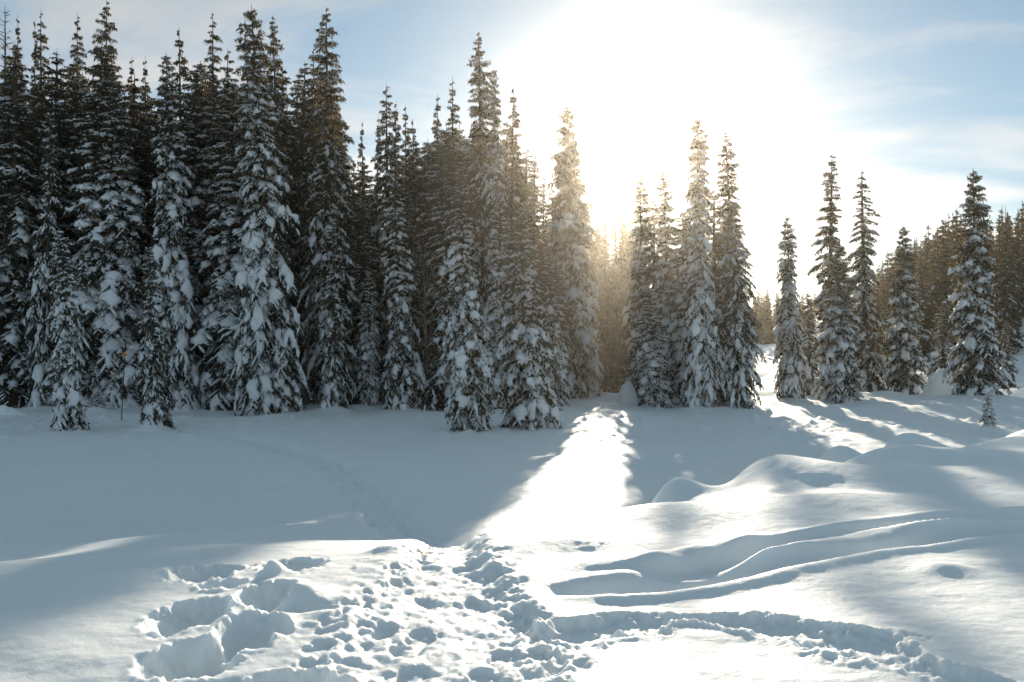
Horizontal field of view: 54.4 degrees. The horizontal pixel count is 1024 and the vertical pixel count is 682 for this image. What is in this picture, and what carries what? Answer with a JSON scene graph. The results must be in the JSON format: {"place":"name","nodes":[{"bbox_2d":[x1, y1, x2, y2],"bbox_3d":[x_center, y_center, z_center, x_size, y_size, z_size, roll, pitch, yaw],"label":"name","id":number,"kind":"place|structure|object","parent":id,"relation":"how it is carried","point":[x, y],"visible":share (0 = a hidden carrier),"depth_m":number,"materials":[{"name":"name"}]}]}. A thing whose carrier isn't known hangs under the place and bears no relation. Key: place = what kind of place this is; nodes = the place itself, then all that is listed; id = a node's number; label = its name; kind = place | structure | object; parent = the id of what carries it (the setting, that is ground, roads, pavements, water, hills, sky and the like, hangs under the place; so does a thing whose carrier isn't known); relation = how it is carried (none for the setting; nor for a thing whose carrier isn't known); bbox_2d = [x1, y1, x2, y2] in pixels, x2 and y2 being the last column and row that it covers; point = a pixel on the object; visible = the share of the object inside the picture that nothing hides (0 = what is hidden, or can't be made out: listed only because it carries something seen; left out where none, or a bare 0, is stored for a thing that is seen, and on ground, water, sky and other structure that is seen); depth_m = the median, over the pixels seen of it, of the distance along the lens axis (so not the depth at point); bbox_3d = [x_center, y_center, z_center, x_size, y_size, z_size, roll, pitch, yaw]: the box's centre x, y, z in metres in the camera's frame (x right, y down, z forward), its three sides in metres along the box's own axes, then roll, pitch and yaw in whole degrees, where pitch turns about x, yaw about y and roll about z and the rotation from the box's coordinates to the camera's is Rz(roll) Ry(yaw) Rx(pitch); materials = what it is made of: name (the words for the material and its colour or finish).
{"place":"outdoors","nodes":[
{"label":"outdoors","id":0,"kind":"place"},
{"bbox_2d":[0,291,1023,681],"bbox_3d":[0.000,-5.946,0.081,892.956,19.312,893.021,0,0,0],"label":"snow ground","id":1,"kind":"structure","parent":0,"point":[874,537],"depth_m":8.12,"materials":[{"name":"snow"}]},
{"bbox_2d":[0,54,35,307],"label":"spruce tree","id":2,"kind":"object","parent":1,"relation":"on","point":[22,265],"visible":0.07,"depth_m":55.81,"materials":[{"name":"green plant"}]},
{"bbox_2d":[0,43,64,407],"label":"spruce tree","id":3,"kind":"object","parent":1,"relation":"on","point":[16,217],"visible":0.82,"depth_m":51.27,"materials":[{"name":"green plant"}]},
{"bbox_2d":[24,10,54,248],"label":"spruce tree","id":4,"kind":"object","parent":1,"relation":"on","point":[41,69],"visible":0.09,"depth_m":59.92,"materials":[{"name":"green plant"}]},
{"bbox_2d":[21,109,65,406],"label":"spruce tree","id":5,"kind":"object","parent":1,"relation":"on","point":[40,310],"visible":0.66,"depth_m":50.06,"materials":[{"name":"green plant"}]},
{"bbox_2d":[5,51,88,398],"bbox_3d":[-24.576,-5.601,54.142,6.045,20.728,5.518,0,0,-27],"label":"spruce tree","id":6,"kind":"object","parent":1,"relation":"on","point":[62,119],"visible":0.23,"depth_m":54.05,"materials":[{"name":"green plant"}]},
{"bbox_2d":[46,230,90,430],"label":"spruce tree","id":7,"kind":"object","parent":1,"relation":"on","point":[68,413],"visible":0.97,"depth_m":37.28,"materials":[{"name":"white plant"}]},
{"bbox_2d":[54,74,92,250],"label":"spruce tree","id":8,"kind":"object","parent":1,"relation":"on","point":[77,102],"visible":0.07,"depth_m":56.90,"materials":[{"name":"green plant"}]},
{"bbox_2d":[65,14,89,199],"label":"spruce tree","id":9,"kind":"object","parent":1,"relation":"on","point":[74,66],"visible":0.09,"depth_m":58.95,"materials":[{"name":"green plant"}]},
{"bbox_2d":[35,42,143,408],"bbox_3d":[-21.433,-5.212,50.670,5.509,20.208,5.320,2,0,-5],"label":"spruce tree","id":10,"kind":"object","parent":1,"relation":"on","point":[86,153],"visible":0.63,"depth_m":50.00,"materials":[{"name":"green plant"}]},
{"bbox_2d":[83,1,126,234],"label":"spruce tree","id":11,"kind":"object","parent":1,"relation":"on","point":[104,37],"visible":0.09,"depth_m":54.91,"materials":[{"name":"green plant"}]},
{"bbox_2d":[69,96,148,338],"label":"spruce tree","id":12,"kind":"object","parent":1,"relation":"on","point":[131,178],"visible":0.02,"depth_m":53.16,"materials":[{"name":"green plant"}]},
{"bbox_2d":[76,87,150,408],"bbox_3d":[-19.793,-4.192,50.779,4.819,17.826,4.736,-1,0,34],"label":"spruce tree","id":13,"kind":"object","parent":1,"relation":"on","point":[117,334],"visible":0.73,"depth_m":49.91,"materials":[{"name":"white plant"}]},
{"bbox_2d":[97,64,149,303],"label":"spruce tree","id":14,"kind":"object","parent":1,"relation":"on","point":[131,122],"visible":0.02,"depth_m":58.94,"materials":[{"name":"green plant"}]},
{"bbox_2d":[126,75,160,283],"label":"spruce tree","id":15,"kind":"object","parent":1,"relation":"on","point":[136,117],"visible":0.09,"depth_m":60.84,"materials":[{"name":"green plant"}]},
{"bbox_2d":[138,61,155,216],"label":"spruce tree","id":16,"kind":"object","parent":1,"relation":"on","point":[145,90],"visible":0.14,"depth_m":63.95,"materials":[{"name":"green plant"}]},
{"bbox_2d":[131,246,175,428],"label":"spruce tree","id":17,"kind":"object","parent":1,"relation":"on","point":[153,411],"visible":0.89,"depth_m":38.43,"materials":[{"name":"white plant"}]},
{"bbox_2d":[134,76,176,309],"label":"spruce tree","id":18,"kind":"object","parent":1,"relation":"on","point":[150,176],"visible":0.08,"depth_m":60.29,"materials":[{"name":"green plant"}]},
{"bbox_2d":[144,55,201,409],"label":"spruce tree","id":19,"kind":"object","parent":1,"relation":"on","point":[177,315],"visible":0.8,"depth_m":49.29,"materials":[{"name":"white plant"}]},
{"bbox_2d":[170,30,192,242],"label":"spruce tree","id":20,"kind":"object","parent":1,"relation":"on","point":[183,61],"visible":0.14,"depth_m":59.94,"materials":[{"name":"green plant"}]},
{"bbox_2d":[138,64,231,404],"bbox_3d":[-17.066,-4.955,53.408,6.058,19.892,5.579,0,0,-21],"label":"spruce tree","id":21,"kind":"object","parent":1,"relation":"on","point":[201,198],"visible":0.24,"depth_m":52.79,"materials":[{"name":"green plant"}]},
{"bbox_2d":[178,61,224,261],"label":"spruce tree","id":22,"kind":"object","parent":1,"relation":"on","point":[200,67],"visible":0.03,"depth_m":59.03,"materials":[{"name":"green plant"}]},
{"bbox_2d":[199,10,223,256],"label":"spruce tree","id":23,"kind":"object","parent":1,"relation":"on","point":[215,59],"visible":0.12,"depth_m":56.91,"materials":[{"name":"green plant"}]},
{"bbox_2d":[205,49,239,376],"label":"spruce tree","id":24,"kind":"object","parent":1,"relation":"on","point":[227,84],"visible":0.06,"depth_m":52.85,"materials":[{"name":"green plant"}]},
{"bbox_2d":[189,84,279,410],"bbox_3d":[-14.583,-4.239,51.524,6.041,18.097,6.147,-1,0,-15],"label":"spruce tree","id":25,"kind":"object","parent":1,"relation":"on","point":[219,317],"visible":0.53,"depth_m":50.19,"materials":[{"name":"green plant"}]},
{"bbox_2d":[230,5,313,415],"bbox_3d":[-11.814,-5.599,47.403,3.653,21.129,4.048,-3,0,13],"label":"spruce tree","id":26,"kind":"object","parent":1,"relation":"on","point":[267,347],"visible":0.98,"depth_m":46.76,"materials":[{"name":"white plant"}]},
{"bbox_2d":[261,16,305,379],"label":"spruce tree","id":27,"kind":"object","parent":1,"relation":"on","point":[290,182],"visible":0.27,"depth_m":55.91,"materials":[{"name":"green plant"}]},
{"bbox_2d":[267,67,304,343],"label":"spruce tree","id":28,"kind":"object","parent":1,"relation":"on","point":[289,144],"visible":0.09,"depth_m":59.96,"materials":[{"name":"green plant"}]},
{"bbox_2d":[285,63,318,235],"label":"spruce tree","id":29,"kind":"object","parent":1,"relation":"on","point":[301,119],"visible":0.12,"depth_m":62.44,"materials":[{"name":"green plant"}]},
{"bbox_2d":[293,47,321,394],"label":"spruce tree","id":30,"kind":"object","parent":1,"relation":"on","point":[301,182],"visible":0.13,"depth_m":55.74,"materials":[{"name":"green plant"}]},
{"bbox_2d":[296,262,318,404],"bbox_3d":[-10.255,-0.127,50.025,1.126,7.782,1.533,0,0,12],"label":"dead snag","id":31,"kind":"object","parent":1,"relation":"on","point":[308,339],"visible":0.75,"depth_m":49.98,"materials":[{"name":"brown wood"}]},
{"bbox_2d":[287,96,358,400],"bbox_3d":[-10.247,-4.859,54.849,5.385,18.428,4.850,-1,0,9],"label":"spruce tree","id":32,"kind":"object","parent":1,"relation":"on","point":[299,243],"visible":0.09,"depth_m":54.36,"materials":[{"name":"green plant"}]},
{"bbox_2d":[294,80,356,337],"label":"spruce tree","id":33,"kind":"object","parent":1,"relation":"on","point":[348,140],"visible":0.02,"depth_m":58.69,"materials":[{"name":"green plant"}]},
{"bbox_2d":[294,8,360,404],"bbox_3d":[-9.476,-6.155,51.103,3.941,21.954,3.848,-1,0,-40],"label":"spruce tree","id":34,"kind":"object","parent":1,"relation":"on","point":[329,170],"visible":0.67,"depth_m":50.67,"materials":[{"name":"green plant"}]},
{"bbox_2d":[314,218,351,408],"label":"spruce tree","id":35,"kind":"object","parent":1,"relation":"on","point":[332,393],"visible":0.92,"depth_m":48.60,"materials":[{"name":"white plant"}]},
{"bbox_2d":[355,123,367,259],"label":"spruce tree","id":36,"kind":"object","parent":1,"relation":"on","point":[361,183],"visible":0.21,"depth_m":65.95,"materials":[{"name":"green plant"}]},
{"bbox_2d":[345,161,381,248],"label":"spruce tree","id":37,"kind":"object","parent":1,"relation":"on","point":[368,179],"visible":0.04,"depth_m":74.63,"materials":[{"name":"green plant"}]},
{"bbox_2d":[342,194,388,402],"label":"spruce tree","id":38,"kind":"object","parent":1,"relation":"on","point":[362,271],"visible":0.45,"depth_m":52.90,"materials":[{"name":"green plant"}]},
{"bbox_2d":[352,189,382,310],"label":"spruce tree","id":39,"kind":"object","parent":1,"relation":"on","point":[373,216],"visible":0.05,"depth_m":59.35,"materials":[{"name":"green plant"}]},
{"bbox_2d":[355,274,382,406],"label":"spruce tree","id":40,"kind":"object","parent":1,"relation":"on","point":[368,370],"visible":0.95,"depth_m":50.66,"materials":[{"name":"green plant"}]},
{"bbox_2d":[367,86,405,375],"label":"spruce tree","id":41,"kind":"object","parent":1,"relation":"on","point":[382,181],"visible":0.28,"depth_m":54.73,"materials":[{"name":"green plant"}]},
{"bbox_2d":[377,146,426,409],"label":"spruce tree","id":42,"kind":"object","parent":1,"relation":"on","point":[398,374],"visible":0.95,"depth_m":49.52,"materials":[{"name":"white plant"}]},
{"bbox_2d":[378,203,433,404],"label":"spruce tree","id":43,"kind":"object","parent":1,"relation":"on","point":[415,300],"visible":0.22,"depth_m":52.20,"materials":[{"name":"green plant"}]},
{"bbox_2d":[400,106,417,248],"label":"spruce tree","id":44,"kind":"object","parent":1,"relation":"on","point":[405,160],"visible":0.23,"depth_m":59.95,"materials":[{"name":"green plant"}]},
{"bbox_2d":[406,120,426,351],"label":"spruce tree","id":45,"kind":"object","parent":1,"relation":"on","point":[414,184],"visible":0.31,"depth_m":57.91,"materials":[{"name":"green plant"}]},
{"bbox_2d":[408,149,431,238],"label":"spruce tree","id":46,"kind":"object","parent":1,"relation":"on","point":[425,165],"visible":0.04,"depth_m":66.74,"materials":[{"name":"green plant"}]},
{"bbox_2d":[416,249,435,408],"bbox_3d":[-4.225,-0.520,50.062,1.461,8.741,1.640,0,0,-25],"label":"dead snag","id":47,"kind":"object","parent":1,"relation":"on","point":[427,367],"visible":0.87,"depth_m":49.97,"materials":[{"name":"brown wood"}]},
{"bbox_2d":[413,140,454,362],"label":"spruce tree","id":48,"kind":"object","parent":1,"relation":"on","point":[430,191],"visible":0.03,"depth_m":55.99,"materials":[{"name":"green plant"}]},
{"bbox_2d":[426,97,442,276],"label":"spruce tree","id":49,"kind":"object","parent":1,"relation":"on","point":[437,123],"visible":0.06,"depth_m":57.98,"materials":[{"name":"green plant"}]},
{"bbox_2d":[415,136,475,400],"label":"spruce tree","id":50,"kind":"object","parent":1,"relation":"on","point":[435,183],"visible":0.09,"depth_m":52.62,"materials":[{"name":"green plant"}]},
{"bbox_2d":[412,141,480,410],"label":"spruce tree","id":51,"kind":"object","parent":1,"relation":"on","point":[439,379],"visible":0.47,"depth_m":49.98,"materials":[{"name":"green plant"}]},
{"bbox_2d":[445,78,466,213],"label":"spruce tree","id":52,"kind":"object","parent":1,"relation":"on","point":[455,131],"visible":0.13,"depth_m":59.96,"materials":[{"name":"green plant"}]},
{"bbox_2d":[441,166,495,431],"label":"spruce tree","id":53,"kind":"object","parent":1,"relation":"on","point":[469,396],"visible":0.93,"depth_m":36.83,"materials":[{"name":"white plant"}]},
{"bbox_2d":[462,31,495,371],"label":"spruce tree","id":54,"kind":"object","parent":1,"relation":"on","point":[479,253],"visible":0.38,"depth_m":53.70,"materials":[{"name":"green plant"}]},
{"bbox_2d":[480,69,511,348],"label":"spruce tree","id":55,"kind":"object","parent":1,"relation":"on","point":[494,186],"visible":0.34,"depth_m":51.87,"materials":[{"name":"green plant"}]},
{"bbox_2d":[482,194,515,410],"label":"spruce tree","id":56,"kind":"object","parent":1,"relation":"on","point":[500,279],"visible":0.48,"depth_m":47.64,"materials":[{"name":"green plant"}]},
{"bbox_2d":[493,123,530,203],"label":"spruce tree","id":57,"kind":"object","parent":1,"relation":"on","point":[505,142],"visible":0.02,"depth_m":76.24,"materials":[{"name":"green plant"}]},
{"bbox_2d":[504,88,525,312],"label":"spruce tree","id":58,"kind":"object","parent":1,"relation":"on","point":[513,187],"visible":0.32,"depth_m":55.90,"materials":[{"name":"green plant"}]},
{"bbox_2d":[504,164,545,363],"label":"spruce tree","id":59,"kind":"object","parent":1,"relation":"on","point":[529,214],"visible":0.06,"depth_m":59.65,"materials":[{"name":"green plant"}]},
{"bbox_2d":[495,206,563,430],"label":"spruce tree","id":60,"kind":"object","parent":1,"relation":"on","point":[528,390],"visible":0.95,"depth_m":37.62,"materials":[{"name":"white plant"}]},
{"bbox_2d":[521,149,547,262],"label":"spruce tree","id":61,"kind":"object","parent":1,"relation":"on","point":[526,170],"visible":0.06,"depth_m":81.16,"materials":[{"name":"green plant"}]},
{"bbox_2d":[529,156,543,318],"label":"spruce tree","id":62,"kind":"object","parent":1,"relation":"on","point":[534,209],"visible":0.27,"depth_m":61.96,"materials":[{"name":"green plant"}]},
{"bbox_2d":[536,178,548,282],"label":"spruce tree","id":63,"kind":"object","parent":1,"relation":"on","point":[543,216],"visible":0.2,"depth_m":63.88,"materials":[{"name":"green plant"}]},
{"bbox_2d":[540,188,563,290],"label":"spruce tree","id":64,"kind":"object","parent":1,"relation":"on","point":[548,212],"visible":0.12,"depth_m":59.94,"materials":[{"name":"green plant"}]},
{"bbox_2d":[539,246,571,405],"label":"spruce tree","id":65,"kind":"object","parent":1,"relation":"on","point":[556,374],"visible":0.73,"depth_m":49.77,"materials":[{"name":"green plant"}]},
{"bbox_2d":[93,91,1023,344],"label":"forest","id":66,"kind":"object","parent":1,"relation":"on","point":[769,323],"visible":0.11,"depth_m":147.95,"materials":[{"name":"plant"}]},
{"bbox_2d":[541,253,575,398],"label":"spruce tree","id":67,"kind":"object","parent":1,"relation":"on","point":[566,326],"visible":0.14,"depth_m":52.70,"materials":[{"name":"green plant"}]},
{"bbox_2d":[545,104,606,398],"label":"spruce tree","id":68,"kind":"object","parent":1,"relation":"on","point":[582,298],"visible":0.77,"depth_m":58.85,"materials":[{"name":"green plant"}]},
{"bbox_2d":[589,225,604,340],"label":"spruce tree","id":69,"kind":"object","parent":1,"relation":"on","point":[598,267],"visible":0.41,"depth_m":125.74,"materials":[{"name":"green plant"}]},
{"bbox_2d":[594,286,611,363],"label":"spruce tree","id":70,"kind":"object","parent":1,"relation":"on","point":[601,340],"visible":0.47,"depth_m":84.84,"materials":[{"name":"green plant"}]},
{"bbox_2d":[597,219,615,313],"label":"spruce tree","id":71,"kind":"object","parent":1,"relation":"on","point":[606,256],"visible":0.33,"depth_m":134.05,"materials":[{"name":"green plant"}]},
{"bbox_2d":[605,318,623,372],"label":"spruce tree","id":72,"kind":"object","parent":1,"relation":"on","point":[614,341],"visible":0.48,"depth_m":74.93,"materials":[{"name":"green plant"}]},
{"bbox_2d":[611,217,629,310],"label":"spruce tree","id":73,"kind":"object","parent":1,"relation":"on","point":[622,265],"visible":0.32,"depth_m":125.57,"materials":[{"name":"green plant"}]},
{"bbox_2d":[615,312,633,376],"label":"spruce tree","id":74,"kind":"object","parent":1,"relation":"on","point":[623,342],"visible":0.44,"depth_m":73.83,"materials":[{"name":"green plant"}]},
{"bbox_2d":[617,380,637,402],"bbox_3d":[6.372,2.834,54.488,1.292,1.353,1.121,0,0,0],"label":"snow heap","id":75,"kind":"object","parent":1,"relation":"on","point":[627,393],"visible":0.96,"depth_m":54.17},
{"bbox_2d":[619,174,656,392],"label":"spruce tree","id":76,"kind":"object","parent":1,"relation":"on","point":[636,265],"visible":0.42,"depth_m":63.56,"materials":[{"name":"green plant"}]},
{"bbox_2d":[630,199,664,397],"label":"spruce tree","id":77,"kind":"object","parent":1,"relation":"on","point":[648,271],"visible":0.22,"depth_m":57.87,"materials":[{"name":"green plant"}]},
{"bbox_2d":[632,290,673,407],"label":"spruce tree","id":78,"kind":"object","parent":1,"relation":"on","point":[653,382],"visible":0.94,"depth_m":50.93,"materials":[{"name":"green plant"}]},
{"bbox_2d":[650,171,681,394],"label":"spruce tree","id":79,"kind":"object","parent":1,"relation":"on","point":[661,274],"visible":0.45,"depth_m":54.80,"materials":[{"name":"green plant"}]},
{"bbox_2d":[660,210,694,406],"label":"spruce tree","id":80,"kind":"object","parent":1,"relation":"on","point":[676,333],"visible":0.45,"depth_m":53.52,"materials":[{"name":"green plant"}]},
{"bbox_2d":[676,119,727,408],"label":"spruce tree","id":81,"kind":"object","parent":1,"relation":"on","point":[704,360],"visible":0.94,"depth_m":49.30,"materials":[{"name":"green plant"}]},
{"bbox_2d":[704,190,730,401],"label":"spruce tree","id":82,"kind":"object","parent":1,"relation":"on","point":[715,264],"visible":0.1,"depth_m":54.79,"materials":[{"name":"green plant"}]},
{"bbox_2d":[711,131,767,409],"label":"spruce tree","id":83,"kind":"object","parent":1,"relation":"on","point":[738,363],"visible":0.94,"depth_m":49.46,"materials":[{"name":"green plant"}]},
{"bbox_2d":[771,217,812,398],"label":"spruce tree","id":84,"kind":"object","parent":1,"relation":"on","point":[793,365],"visible":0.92,"depth_m":57.52,"materials":[{"name":"green plant"}]},
{"bbox_2d":[799,293,821,395],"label":"spruce tree","id":85,"kind":"object","parent":1,"relation":"on","point":[810,349],"visible":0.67,"depth_m":64.39,"materials":[{"name":"green plant"}]},
{"bbox_2d":[807,152,849,386],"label":"spruce tree","id":86,"kind":"object","parent":1,"relation":"on","point":[829,241],"visible":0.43,"depth_m":65.58,"materials":[{"name":"green plant"}]},
{"bbox_2d":[810,242,862,403],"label":"spruce tree","id":87,"kind":"object","parent":1,"relation":"on","point":[835,378],"visible":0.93,"depth_m":55.85,"materials":[{"name":"green plant"}]},
{"bbox_2d":[847,170,895,391],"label":"spruce tree","id":88,"kind":"object","parent":1,"relation":"on","point":[874,363],"visible":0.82,"depth_m":67.71,"materials":[{"name":"green plant"}]},
{"bbox_2d":[881,226,929,394],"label":"spruce tree","id":89,"kind":"object","parent":1,"relation":"on","point":[904,362],"visible":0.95,"depth_m":65.68,"materials":[{"name":"green plant"}]},
{"bbox_2d":[913,247,937,361],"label":"spruce tree","id":90,"kind":"object","parent":1,"relation":"on","point":[924,343],"visible":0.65,"depth_m":98.25,"materials":[{"name":"green plant"}]},
{"bbox_2d":[923,232,950,353],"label":"spruce tree","id":91,"kind":"object","parent":1,"relation":"on","point":[932,313],"visible":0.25,"depth_m":103.83,"materials":[{"name":"green plant"}]},
{"bbox_2d":[924,218,954,334],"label":"spruce tree","id":92,"kind":"object","parent":1,"relation":"on","point":[940,291],"visible":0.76,"depth_m":100.59,"materials":[{"name":"green plant"}]},
{"bbox_2d":[921,368,959,395],"bbox_3d":[27.609,2.619,63.395,3.056,1.863,2.371,0,0,0],"label":"snow heap","id":93,"kind":"object","parent":1,"relation":"on","point":[935,385],"visible":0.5,"depth_m":62.85,"materials":[{"name":"snow"}]},
{"bbox_2d":[926,302,958,379],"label":"spruce tree","id":94,"kind":"object","parent":1,"relation":"on","point":[942,349],"visible":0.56,"depth_m":71.38,"materials":[{"name":"green plant"}]},
{"bbox_2d":[940,210,963,344],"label":"spruce tree","id":95,"kind":"object","parent":1,"relation":"on","point":[956,217],"visible":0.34,"depth_m":107.38,"materials":[{"name":"green plant"}]},
{"bbox_2d":[940,170,1019,395],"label":"spruce tree","id":96,"kind":"object","parent":1,"relation":"on","point":[972,320],"visible":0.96,"depth_m":58.61,"materials":[{"name":"green plant"}]},
{"bbox_2d":[978,393,997,426],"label":"spruce tree","id":97,"kind":"object","parent":1,"relation":"on","point":[988,418],"visible":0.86,"depth_m":37.22,"materials":[{"name":"white plant"}]},
{"bbox_2d":[997,320,1018,388],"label":"spruce tree","id":98,"kind":"object","parent":1,"relation":"on","point":[1007,349],"visible":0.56,"depth_m":69.32,"materials":[{"name":"green plant"}]},
{"bbox_2d":[994,219,1023,354],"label":"spruce tree","id":99,"kind":"object","parent":1,"relation":"on","point":[1004,312],"visible":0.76,"depth_m":97.17,"materials":[{"name":"green plant"}]},
{"bbox_2d":[995,215,1023,337],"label":"spruce tree","id":100,"kind":"object","parent":1,"relation":"on","point":[1018,322],"visible":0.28,"depth_m":107.71,"materials":[{"name":"green plant"}]},
{"bbox_2d":[0,0,1023,304],"label":"sky","id":101,"kind":"structure","parent":0,"point":[915,96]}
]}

